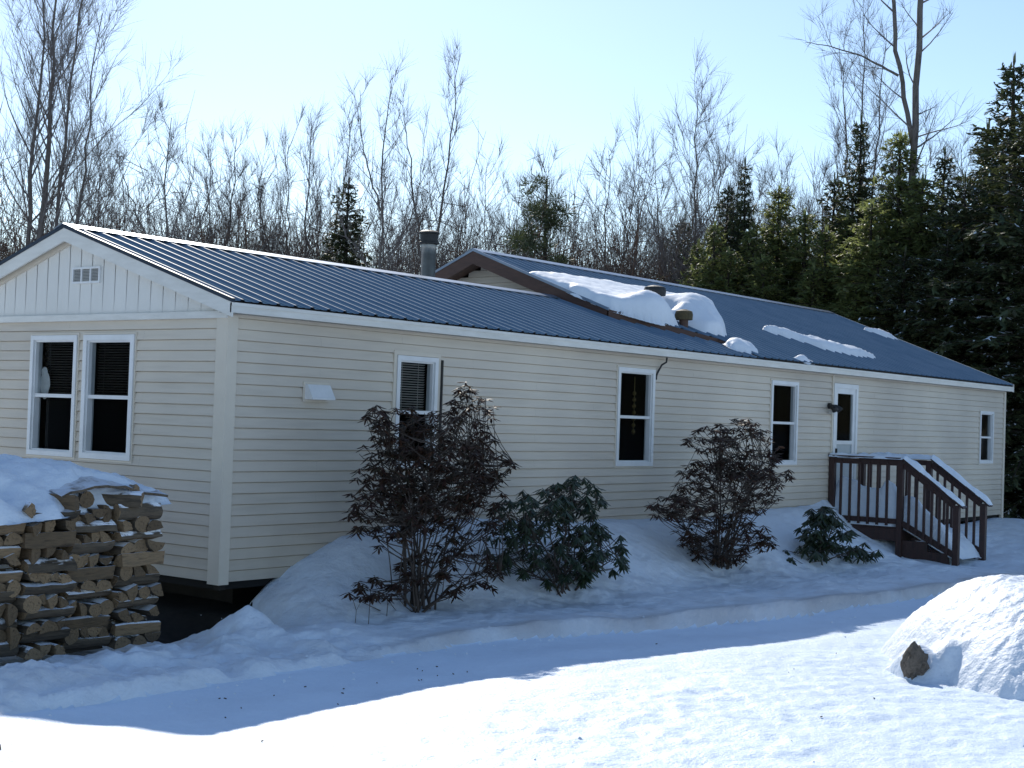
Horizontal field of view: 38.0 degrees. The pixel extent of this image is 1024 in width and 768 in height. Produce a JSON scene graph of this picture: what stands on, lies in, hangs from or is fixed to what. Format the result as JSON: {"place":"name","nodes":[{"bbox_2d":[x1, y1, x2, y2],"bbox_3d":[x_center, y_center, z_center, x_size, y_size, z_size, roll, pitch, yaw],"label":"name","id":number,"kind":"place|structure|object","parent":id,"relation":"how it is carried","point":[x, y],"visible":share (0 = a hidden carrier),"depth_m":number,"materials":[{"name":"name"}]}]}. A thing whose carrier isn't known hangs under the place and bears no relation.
{"place":"outdoors","nodes":[
{"label":"outdoors","id":0,"kind":"place"},
{"bbox_2d":[145,592,252,643],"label":"bare soil","id":1,"kind":"structure","parent":0,"point":[179,617],"depth_m":14.56,"materials":[{"name":"black soil"}]},
{"bbox_2d":[0,592,1023,767],"bbox_3d":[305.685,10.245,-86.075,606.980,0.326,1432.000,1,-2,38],"label":"snowy driveway","id":2,"kind":"structure","parent":0,"point":[733,696],"depth_m":10.15,"materials":[{"name":"white snow"}]},
{"bbox_2d":[881,574,1023,700],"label":"snow mound","id":3,"kind":"object","parent":2,"relation":"on","point":[967,634],"visible":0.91,"depth_m":12.80,"materials":[{"name":"white snow"}]},
{"bbox_2d":[0,500,1023,714],"bbox_3d":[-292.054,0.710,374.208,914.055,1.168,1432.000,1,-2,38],"label":"snowy ground","id":4,"kind":"structure","parent":0,"point":[291,617],"depth_m":14.92,"materials":[{"name":"white snow"}]},
{"bbox_2d":[0,0,193,249],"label":"bare tree","id":5,"kind":"object","parent":4,"relation":"on","point":[56,77],"visible":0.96,"depth_m":41.00,"materials":[{"name":"grey plant"}]},
{"bbox_2d":[62,100,137,230],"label":"bare tree","id":6,"kind":"object","parent":4,"relation":"on","point":[99,183],"visible":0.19,"depth_m":48.13,"materials":[{"name":"grey plant"}]},
{"bbox_2d":[138,632,160,642],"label":"firewood log","id":7,"kind":"object","parent":4,"relation":"on","point":[151,637],"visible":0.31,"depth_m":12.69,"materials":[{"name":"brown wood"}]},
{"bbox_2d":[106,615,146,632],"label":"firewood log","id":8,"kind":"object","parent":7,"relation":"on","point":[111,622],"visible":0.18,"depth_m":12.59,"materials":[{"name":"brown wood"}]},
{"bbox_2d":[108,608,131,622],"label":"firewood log","id":9,"kind":"object","parent":8,"relation":"on","point":[122,614],"visible":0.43,"depth_m":12.51,"materials":[{"name":"brown wood"}]},
{"bbox_2d":[112,594,158,608],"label":"firewood log","id":10,"kind":"object","parent":9,"relation":"on","point":[149,600],"visible":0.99,"depth_m":12.61,"materials":[{"name":"brown wood"}]},
{"bbox_2d":[111,583,137,601],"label":"firewood log","id":11,"kind":"object","parent":10,"relation":"on","point":[130,591],"visible":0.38,"depth_m":12.55,"materials":[{"name":"brown wood"}]},
{"bbox_2d":[110,573,159,586],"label":"firewood log","id":12,"kind":"object","parent":11,"relation":"on","point":[117,581],"visible":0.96,"depth_m":12.60,"materials":[{"name":"brown wood"}]},
{"bbox_2d":[96,561,132,580],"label":"firewood log","id":13,"kind":"object","parent":12,"relation":"on","point":[124,574],"visible":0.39,"depth_m":12.50,"materials":[{"name":"brown wood"}]},
{"bbox_2d":[112,550,164,567],"bbox_3d":[-3.176,1.485,12.659,0.128,0.119,0.473,1,-2,35],"label":"firewood log","id":14,"kind":"object","parent":13,"relation":"on","point":[135,559],"visible":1,"depth_m":12.59,"materials":[{"name":"brown wood"}]},
{"bbox_2d":[110,621,160,635],"bbox_3d":[-3.197,2.071,12.626,0.121,0.111,0.453,-6,-6,41],"label":"firewood log","id":15,"kind":"object","parent":7,"relation":"on","point":[131,628],"visible":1,"depth_m":12.57,"materials":[{"name":"brown wood"}]},
{"bbox_2d":[90,83,236,244],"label":"bare tree","id":16,"kind":"object","parent":4,"relation":"on","point":[166,214],"visible":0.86,"depth_m":40.99,"materials":[{"name":"grey plant"}]},
{"bbox_2d":[183,112,302,251],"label":"bare tree","id":17,"kind":"object","parent":4,"relation":"on","point":[210,238],"visible":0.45,"depth_m":45.23,"materials":[{"name":"grey plant"}]},
{"bbox_2d":[218,91,373,260],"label":"bare tree","id":18,"kind":"object","parent":4,"relation":"on","point":[294,242],"visible":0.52,"depth_m":45.59,"materials":[{"name":"grey plant"}]},
{"bbox_2d":[316,178,377,268],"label":"spruce tree","id":19,"kind":"object","parent":4,"relation":"on","point":[344,255],"visible":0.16,"depth_m":43.71,"materials":[{"name":"green plant"}]},
{"bbox_2d":[307,39,448,273],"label":"bare tree","id":20,"kind":"object","parent":4,"relation":"on","point":[396,244],"visible":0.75,"depth_m":41.86,"materials":[{"name":"grey plant"}]},
{"bbox_2d":[358,33,477,274],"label":"bare tree","id":21,"kind":"object","parent":4,"relation":"on","point":[427,204],"visible":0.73,"depth_m":44.07,"materials":[{"name":"grey plant"}]},
{"bbox_2d":[339,382,521,612],"bbox_3d":[-0.872,1.124,14.633,1.307,2.334,2.399,1,-2,38],"label":"rhododendron shrub","id":22,"kind":"object","parent":4,"relation":"on","point":[410,524],"visible":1,"depth_m":14.44,"materials":[{"name":"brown plant"}]},
{"bbox_2d":[0,90,971,287],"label":"brush thicket","id":23,"kind":"object","parent":4,"relation":"on","point":[5,252],"visible":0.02,"depth_m":45.70,"materials":[{"name":"brown plant"}]},
{"bbox_2d":[437,130,558,262],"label":"bare tree","id":24,"kind":"object","parent":4,"relation":"on","point":[493,234],"visible":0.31,"depth_m":49.98,"materials":[{"name":"grey plant"}]},
{"bbox_2d":[0,223,1013,603],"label":"house","id":25,"kind":"structure","parent":4,"relation":"on","point":[180,373],"depth_m":16.39,"materials":[{"name":"plastic"}]},
{"bbox_2d":[26,333,80,458],"bbox_3d":[-4.801,0.123,15.685,0.844,1.309,0.141,1,-2,38],"label":"window","id":26,"kind":"structure","parent":25,"relation":"in","point":[36,342],"depth_m":15.78,"materials":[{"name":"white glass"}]},
{"bbox_2d":[78,332,137,462],"bbox_3d":[-4.072,0.134,15.124,0.864,1.309,0.141,1,-2,38],"label":"window","id":27,"kind":"structure","parent":25,"relation":"in","point":[85,451],"depth_m":15.21,"materials":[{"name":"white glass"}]},
{"bbox_2d":[302,382,334,402],"bbox_3d":[-1.922,0.083,14.906,0.119,0.200,0.370,1,-2,38],"label":"exhaust vent","id":28,"kind":"object","parent":25,"relation":"attached to","point":[317,392],"visible":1,"depth_m":14.87,"materials":[{"name":"white plastic"}]},
{"bbox_2d":[390,350,443,467],"bbox_3d":[-1.074,0.281,16.181,0.155,1.260,0.788,1,-2,38],"label":"window","id":29,"kind":"structure","parent":25,"relation":"in","point":[435,366],"depth_m":16.29,"materials":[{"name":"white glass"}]},
{"bbox_2d":[529,271,726,336],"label":"snow slab","id":30,"kind":"structure","parent":25,"relation":"on","point":[637,302],"depth_m":22.49,"materials":[{"name":"white snow"}]},
{"bbox_2d":[614,365,655,467],"bbox_3d":[1.598,0.437,19.637,0.106,1.334,0.934,1,-2,38],"label":"window","id":31,"kind":"structure","parent":25,"relation":"in","point":[649,417],"depth_m":19.80,"materials":[{"name":"white plastic"}]},
{"bbox_2d":[767,379,798,465],"bbox_3d":[4.169,0.601,22.979,0.106,1.334,0.934,1,-2,38],"label":"window","id":32,"kind":"structure","parent":25,"relation":"in","point":[794,405],"depth_m":23.26,"materials":[{"name":"white plastic"}]},
{"bbox_2d":[763,325,874,358],"bbox_3d":[5.531,-0.717,26.095,2.841,0.499,0.669,3,-2,-31],"label":"snow strip","id":33,"kind":"object","parent":25,"relation":"on","point":[830,345],"visible":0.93,"depth_m":25.80,"materials":[{"name":"white snow"}]},
{"bbox_2d":[832,383,858,485],"bbox_3d":[5.507,1.136,24.683,0.080,2.270,0.920,1,-2,38],"label":"door","id":34,"kind":"structure","parent":25,"relation":"in","point":[849,447],"depth_m":24.83,"materials":[{"name":"white paint"}]},
{"bbox_2d":[977,410,993,464],"bbox_3d":[9.505,1.072,29.918,0.106,1.094,0.804,1,-2,38],"label":"window","id":35,"kind":"structure","parent":25,"relation":"in","point":[990,434],"depth_m":30.14,"materials":[{"name":"white plastic"}]},
{"bbox_2d":[500,170,580,264],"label":"pine tree","id":36,"kind":"object","parent":4,"relation":"on","point":[550,219],"visible":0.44,"depth_m":43.66,"materials":[{"name":"green plant"}]},
{"bbox_2d":[499,141,586,265],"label":"bare tree","id":37,"kind":"object","parent":4,"relation":"on","point":[553,190],"visible":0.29,"depth_m":46.01,"materials":[{"name":"grey plant"}]},
{"bbox_2d":[479,475,630,596],"bbox_3d":[0.543,1.661,16.248,1.231,1.326,2.286,1,-2,38],"label":"rhododendron shrub","id":38,"kind":"object","parent":4,"relation":"on","point":[527,530],"visible":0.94,"depth_m":15.97,"materials":[{"name":"green plant"}]},
{"bbox_2d":[559,113,667,278],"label":"bare tree","id":39,"kind":"object","parent":4,"relation":"on","point":[598,208],"visible":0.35,"depth_m":45.87,"materials":[{"name":"grey plant"}]},
{"bbox_2d":[618,125,725,275],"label":"bare tree","id":40,"kind":"object","parent":4,"relation":"on","point":[667,194],"visible":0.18,"depth_m":52.03,"materials":[{"name":"grey plant"}]},
{"bbox_2d":[602,30,765,283],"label":"bare tree","id":41,"kind":"object","parent":4,"relation":"on","point":[660,244],"visible":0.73,"depth_m":43.69,"materials":[{"name":"grey plant"}]},
{"bbox_2d":[676,219,738,290],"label":"cedar tree","id":42,"kind":"object","parent":4,"relation":"on","point":[704,277],"visible":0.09,"depth_m":40.68,"materials":[{"name":"green plant"}]},
{"bbox_2d":[644,418,795,570],"bbox_3d":[2.781,1.431,19.063,1.292,2.003,3.576,1,-2,38],"label":"rhododendron shrub","id":43,"kind":"object","parent":4,"relation":"on","point":[723,468],"visible":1,"depth_m":18.88,"materials":[{"name":"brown plant"}]},
{"bbox_2d":[699,179,750,292],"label":"spruce tree","id":44,"kind":"object","parent":4,"relation":"on","point":[729,192],"visible":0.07,"depth_m":42.61,"materials":[{"name":"green plant"}]},
{"bbox_2d":[704,246,755,295],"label":"cedar tree","id":45,"kind":"object","parent":4,"relation":"on","point":[728,265],"visible":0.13,"depth_m":40.08,"materials":[{"name":"green plant"}]},
{"bbox_2d":[681,132,795,259],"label":"bare tree","id":46,"kind":"object","parent":4,"relation":"on","point":[759,187],"visible":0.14,"depth_m":49.52,"materials":[{"name":"grey plant"}]},
{"bbox_2d":[722,158,763,292],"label":"spruce tree","id":47,"kind":"object","parent":4,"relation":"on","point":[744,224],"visible":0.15,"depth_m":41.57,"materials":[{"name":"green plant"}]},
{"bbox_2d":[724,226,783,299],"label":"cedar tree","id":48,"kind":"object","parent":4,"relation":"on","point":[750,249],"visible":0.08,"depth_m":40.48,"materials":[{"name":"green plant"}]},
{"bbox_2d":[734,253,789,302],"bbox_3d":[6.540,-0.015,39.500,3.337,7.011,3.587,3,-2,-42],"label":"cedar tree","id":49,"kind":"object","parent":4,"relation":"on","point":[768,292],"visible":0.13,"depth_m":39.43,"materials":[{"name":"green plant"}]},
{"bbox_2d":[740,184,811,300],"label":"cedar tree","id":50,"kind":"object","parent":4,"relation":"on","point":[775,246],"visible":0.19,"depth_m":41.30,"materials":[{"name":"green plant"}]},
{"bbox_2d":[738,125,820,284],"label":"bare tree","id":51,"kind":"object","parent":4,"relation":"on","point":[782,177],"visible":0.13,"depth_m":47.06,"materials":[{"name":"grey plant"}]},
{"bbox_2d":[771,208,836,303],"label":"cedar tree","id":52,"kind":"object","parent":4,"relation":"on","point":[803,254],"visible":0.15,"depth_m":40.26,"materials":[{"name":"green plant"}]},
{"bbox_2d":[792,262,840,313],"bbox_3d":[7.837,0.120,38.760,3.958,6.631,3.631,2,-1,-18],"label":"cedar tree","id":53,"kind":"object","parent":4,"relation":"on","point":[813,283],"visible":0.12,"depth_m":38.67,"materials":[{"name":"green plant"}]},
{"bbox_2d":[792,224,845,317],"bbox_3d":[8.108,-0.368,39.167,3.854,7.749,3.536,2,-1,-17],"label":"cedar tree","id":54,"kind":"object","parent":4,"relation":"on","point":[827,259],"visible":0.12,"depth_m":39.15,"materials":[{"name":"green plant"}]},
{"bbox_2d":[795,116,853,240],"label":"bare tree","id":55,"kind":"object","parent":4,"relation":"on","point":[825,174],"visible":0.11,"depth_m":49.12,"materials":[{"name":"grey plant"}]},
{"bbox_2d":[807,171,856,264],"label":"spruce tree","id":56,"kind":"object","parent":4,"relation":"on","point":[834,193],"visible":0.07,"depth_m":42.14,"materials":[{"name":"green plant"}]},
{"bbox_2d":[783,506,883,565],"bbox_3d":[4.492,2.175,21.142,0.941,0.890,2.303,1,-2,38],"label":"rhododendron shrub","id":57,"kind":"object","parent":4,"relation":"on","point":[816,539],"visible":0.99,"depth_m":20.89,"materials":[{"name":"green plant"}]},
{"bbox_2d":[816,210,860,309],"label":"cedar tree","id":58,"kind":"object","parent":4,"relation":"on","point":[849,220],"visible":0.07,"depth_m":40.51,"materials":[{"name":"green plant"}]},
{"bbox_2d":[817,111,885,298],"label":"spruce tree","id":59,"kind":"object","parent":4,"relation":"on","point":[860,191],"visible":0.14,"depth_m":40.98,"materials":[{"name":"green plant"}]},
{"bbox_2d":[798,0,924,237],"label":"bare tree","id":60,"kind":"object","parent":4,"relation":"on","point":[842,70],"visible":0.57,"depth_m":44.94,"materials":[{"name":"grey plant"}]},
{"bbox_2d":[825,199,911,327],"bbox_3d":[9.055,-0.583,37.910,3.631,8.391,3.903,1,-2,33],"label":"cedar tree","id":61,"kind":"object","parent":4,"relation":"on","point":[851,267],"visible":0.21,"depth_m":37.86,"materials":[{"name":"green plant"}]},
{"bbox_2d":[844,235,912,334],"bbox_3d":[9.199,-0.149,37.411,4.330,7.255,3.973,2,-1,12],"label":"cedar tree","id":62,"kind":"object","parent":4,"relation":"on","point":[876,283],"visible":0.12,"depth_m":37.29,"materials":[{"name":"green plant"}]},
{"bbox_2d":[782,0,991,255],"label":"bare tree","id":63,"kind":"object","parent":4,"relation":"on","point":[913,128],"visible":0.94,"depth_m":38.77,"materials":[{"name":"grey plant"}]},
{"bbox_2d":[842,128,936,301],"bbox_3d":[9.975,-1.469,38.858,3.863,10.503,4.152,2,-1,-1],"label":"cedar tree","id":64,"kind":"object","parent":4,"relation":"on","point":[899,146],"visible":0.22,"depth_m":38.66,"materials":[{"name":"green plant"}]},
{"bbox_2d":[855,246,954,351],"bbox_3d":[9.635,0.235,36.902,4.772,7.317,5.143,3,-2,-39],"label":"spruce tree","id":65,"kind":"object","parent":4,"relation":"on","point":[894,285],"visible":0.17,"depth_m":36.60,"materials":[{"name":"green plant"}]},
{"bbox_2d":[861,101,957,221],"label":"bare tree","id":66,"kind":"object","parent":4,"relation":"on","point":[930,150],"visible":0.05,"depth_m":50.14,"materials":[{"name":"grey plant"}]},
{"bbox_2d":[828,455,992,565],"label":"porch stairs","id":67,"kind":"structure","parent":4,"relation":"on","point":[906,547],"depth_m":23.62,"materials":[{"name":"brown wood"}]},
{"bbox_2d":[829,452,964,505],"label":"snow ridge","id":68,"kind":"structure","parent":67,"relation":"on","point":[916,465],"depth_m":23.33,"materials":[{"name":"white snow"}]},
{"bbox_2d":[835,476,980,559],"bbox_3d":[6.357,2.139,24.036,2.160,1.221,1.200,1,-2,38],"label":"snow heap","id":69,"kind":"object","parent":67,"relation":"on","point":[968,550],"visible":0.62,"depth_m":23.70,"materials":[{"name":"white snow"}]},
{"bbox_2d":[862,452,992,504],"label":"snow ridge","id":70,"kind":"structure","parent":67,"relation":"on","point":[960,478],"depth_m":24.18,"materials":[{"name":"white snow"}]},
{"bbox_2d":[870,171,959,324],"bbox_3d":[10.355,-0.867,37.664,4.240,9.116,3.944,2,-1,15],"label":"cedar tree","id":71,"kind":"object","parent":4,"relation":"on","point":[924,240],"visible":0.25,"depth_m":37.54,"materials":[{"name":"green plant"}]},
{"bbox_2d":[923,145,964,242],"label":"spruce tree","id":72,"kind":"object","parent":4,"relation":"on","point":[943,176],"visible":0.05,"depth_m":41.43,"materials":[{"name":"green plant"}]},
{"bbox_2d":[875,173,1023,508],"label":"spruce tree","id":73,"kind":"object","parent":4,"relation":"on","point":[963,246],"visible":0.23,"depth_m":35.97,"materials":[{"name":"green plant"}]},
{"bbox_2d":[894,237,1022,511],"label":"spruce tree","id":74,"kind":"object","parent":4,"relation":"on","point":[944,274],"visible":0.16,"depth_m":35.72,"materials":[{"name":"green plant"}]},
{"bbox_2d":[902,101,1023,518],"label":"spruce tree","id":75,"kind":"object","parent":4,"relation":"on","point":[1012,227],"visible":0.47,"depth_m":34.52,"materials":[{"name":"green plant"}]},
{"bbox_2d":[918,225,1023,512],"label":"spruce tree","id":76,"kind":"object","parent":4,"relation":"on","point":[993,359],"visible":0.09,"depth_m":35.41,"materials":[{"name":"green plant"}]},
{"bbox_2d":[936,50,1023,439],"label":"spruce tree","id":77,"kind":"object","parent":4,"relation":"on","point":[1007,74],"visible":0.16,"depth_m":37.98,"materials":[{"name":"green plant"}]},
{"bbox_2d":[948,216,1023,518],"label":"spruce tree","id":78,"kind":"object","parent":4,"relation":"on","point":[1020,507],"visible":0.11,"depth_m":34.92,"materials":[{"name":"green plant"}]},
{"bbox_2d":[964,247,1023,518],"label":"spruce tree","id":79,"kind":"object","parent":4,"relation":"on","point":[1009,512],"visible":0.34,"depth_m":34.17,"materials":[{"name":"green plant"}]},
{"bbox_2d":[0,0,1023,279],"label":"sky","id":80,"kind":"structure","parent":0,"point":[556,69],"materials":[{"name":"blue"}]},
{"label":"firewood log","id":81,"kind":"object","parent":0,"visible":0},
{"bbox_2d":[119,538,147,552],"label":"firewood log","id":82,"kind":"object","parent":81,"relation":"on","point":[140,544],"visible":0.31,"depth_m":12.63,"materials":[{"name":"brown wood"}]},
{"bbox_2d":[111,530,162,541],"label":"firewood log","id":83,"kind":"object","parent":82,"relation":"on","point":[126,536],"visible":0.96,"depth_m":12.57,"materials":[{"name":"brown wood"}]},
{"bbox_2d":[113,520,132,531],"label":"firewood log","id":84,"kind":"object","parent":83,"relation":"on","point":[124,526],"visible":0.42,"depth_m":12.47,"materials":[{"name":"brown wood"}]},
{"bbox_2d":[111,502,162,520],"bbox_3d":[-3.197,1.084,12.645,0.173,0.150,0.438,-23,-17,38],"label":"firewood log","id":85,"kind":"object","parent":84,"relation":"on","point":[151,510],"visible":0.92,"depth_m":12.56,"materials":[{"name":"brown wood"}]},
{"bbox_2d":[101,490,144,506],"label":"firewood log","id":86,"kind":"object","parent":85,"relation":"on","point":[127,498],"visible":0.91,"depth_m":12.48,"materials":[{"name":"brown wood"}]},
{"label":"firewood log","id":87,"kind":"object","parent":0,"visible":0},
{"bbox_2d":[87,627,101,636],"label":"firewood log","id":88,"kind":"object","parent":87,"relation":"on","point":[93,631],"visible":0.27,"depth_m":12.29,"materials":[{"name":"brown wood"}]},
{"bbox_2d":[79,627,88,637],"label":"firewood log","id":89,"kind":"object","parent":88,"relation":"on","point":[83,631],"visible":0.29,"depth_m":12.20,"materials":[{"name":"brown wood"}]},
{"bbox_2d":[63,614,109,629],"bbox_3d":[-3.530,1.957,12.249,0.151,0.113,0.470,6,1,36],"label":"firewood log","id":90,"kind":"object","parent":89,"relation":"on","point":[87,621],"visible":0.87,"depth_m":12.20,"materials":[{"name":"brown wood"}]},
{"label":"firewood log","id":91,"kind":"object","parent":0,"visible":0},
{"bbox_2d":[77,580,95,589],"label":"firewood log","id":92,"kind":"object","parent":91,"relation":"on","point":[87,585],"visible":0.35,"depth_m":12.22,"materials":[{"name":"brown wood"}]},
{"bbox_2d":[61,565,114,581],"bbox_3d":[-3.507,1.564,12.270,0.132,0.116,0.482,1,-2,37],"label":"firewood log","id":93,"kind":"object","parent":92,"relation":"on","point":[89,573],"visible":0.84,"depth_m":12.24,"materials":[{"name":"brown wood"}]},
{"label":"firewood log","id":94,"kind":"object","parent":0,"visible":0},
{"bbox_2d":[36,594,46,604],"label":"firewood log","id":95,"kind":"object","parent":94,"relation":"on","point":[42,597],"visible":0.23,"depth_m":11.81,"materials":[{"name":"brown wood"}]},
{"bbox_2d":[17,580,76,595],"bbox_3d":[-3.728,1.626,11.860,0.186,0.111,0.467,7,2,39],"label":"firewood log","id":96,"kind":"object","parent":95,"relation":"on","point":[35,588],"visible":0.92,"depth_m":11.79,"materials":[{"name":"brown wood"}]},
{"bbox_2d":[14,568,38,581],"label":"firewood log","id":97,"kind":"object","parent":96,"relation":"on","point":[32,577],"visible":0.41,"depth_m":11.73,"materials":[{"name":"brown wood"}]},
{"bbox_2d":[17,557,76,572],"bbox_3d":[-3.713,1.438,11.887,0.182,0.097,0.464,15,7,36],"label":"firewood log","id":98,"kind":"object","parent":97,"relation":"on","point":[48,565],"visible":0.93,"depth_m":11.83,"materials":[{"name":"brown wood"}]},
{"bbox_2d":[9,545,40,564],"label":"firewood log","id":99,"kind":"object","parent":98,"relation":"on","point":[32,556],"visible":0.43,"depth_m":11.74,"materials":[{"name":"brown wood"}]},
{"bbox_2d":[18,531,75,548],"bbox_3d":[-3.708,1.246,11.850,0.126,0.148,0.468,1,-2,40],"label":"firewood log","id":100,"kind":"object","parent":99,"relation":"on","point":[51,539],"visible":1,"depth_m":11.80,"materials":[{"name":"brown wood"}]},
{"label":"firewood log","id":101,"kind":"object","parent":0,"visible":0},
{"bbox_2d":[52,520,75,531],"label":"firewood log","id":102,"kind":"object","parent":101,"relation":"on","point":[63,525],"visible":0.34,"depth_m":11.97,"materials":[{"name":"brown wood"}]},
{"bbox_2d":[34,509,80,520],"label":"firewood log","id":103,"kind":"object","parent":102,"relation":"on","point":[71,514],"visible":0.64,"depth_m":11.96,"materials":[{"name":"brown wood"}]},
{"bbox_2d":[0,454,170,525],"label":"snow pile","id":104,"kind":"object","parent":103,"relation":"on","point":[34,481],"visible":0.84,"depth_m":12.17,"materials":[{"name":"white snow"}]},
{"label":"firewood log","id":105,"kind":"object","parent":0,"visible":0},
{"bbox_2d":[128,484,139,490],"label":"firewood log","id":106,"kind":"object","parent":105,"relation":"on","point":[136,487],"visible":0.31,"depth_m":12.58,"materials":[{"name":"brown wood"}]},
{"bbox_2d":[49,476,167,498],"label":"snow","id":107,"kind":"structure","parent":106,"relation":"on","point":[81,484],"depth_m":12.28,"materials":[{"name":"white snow"}]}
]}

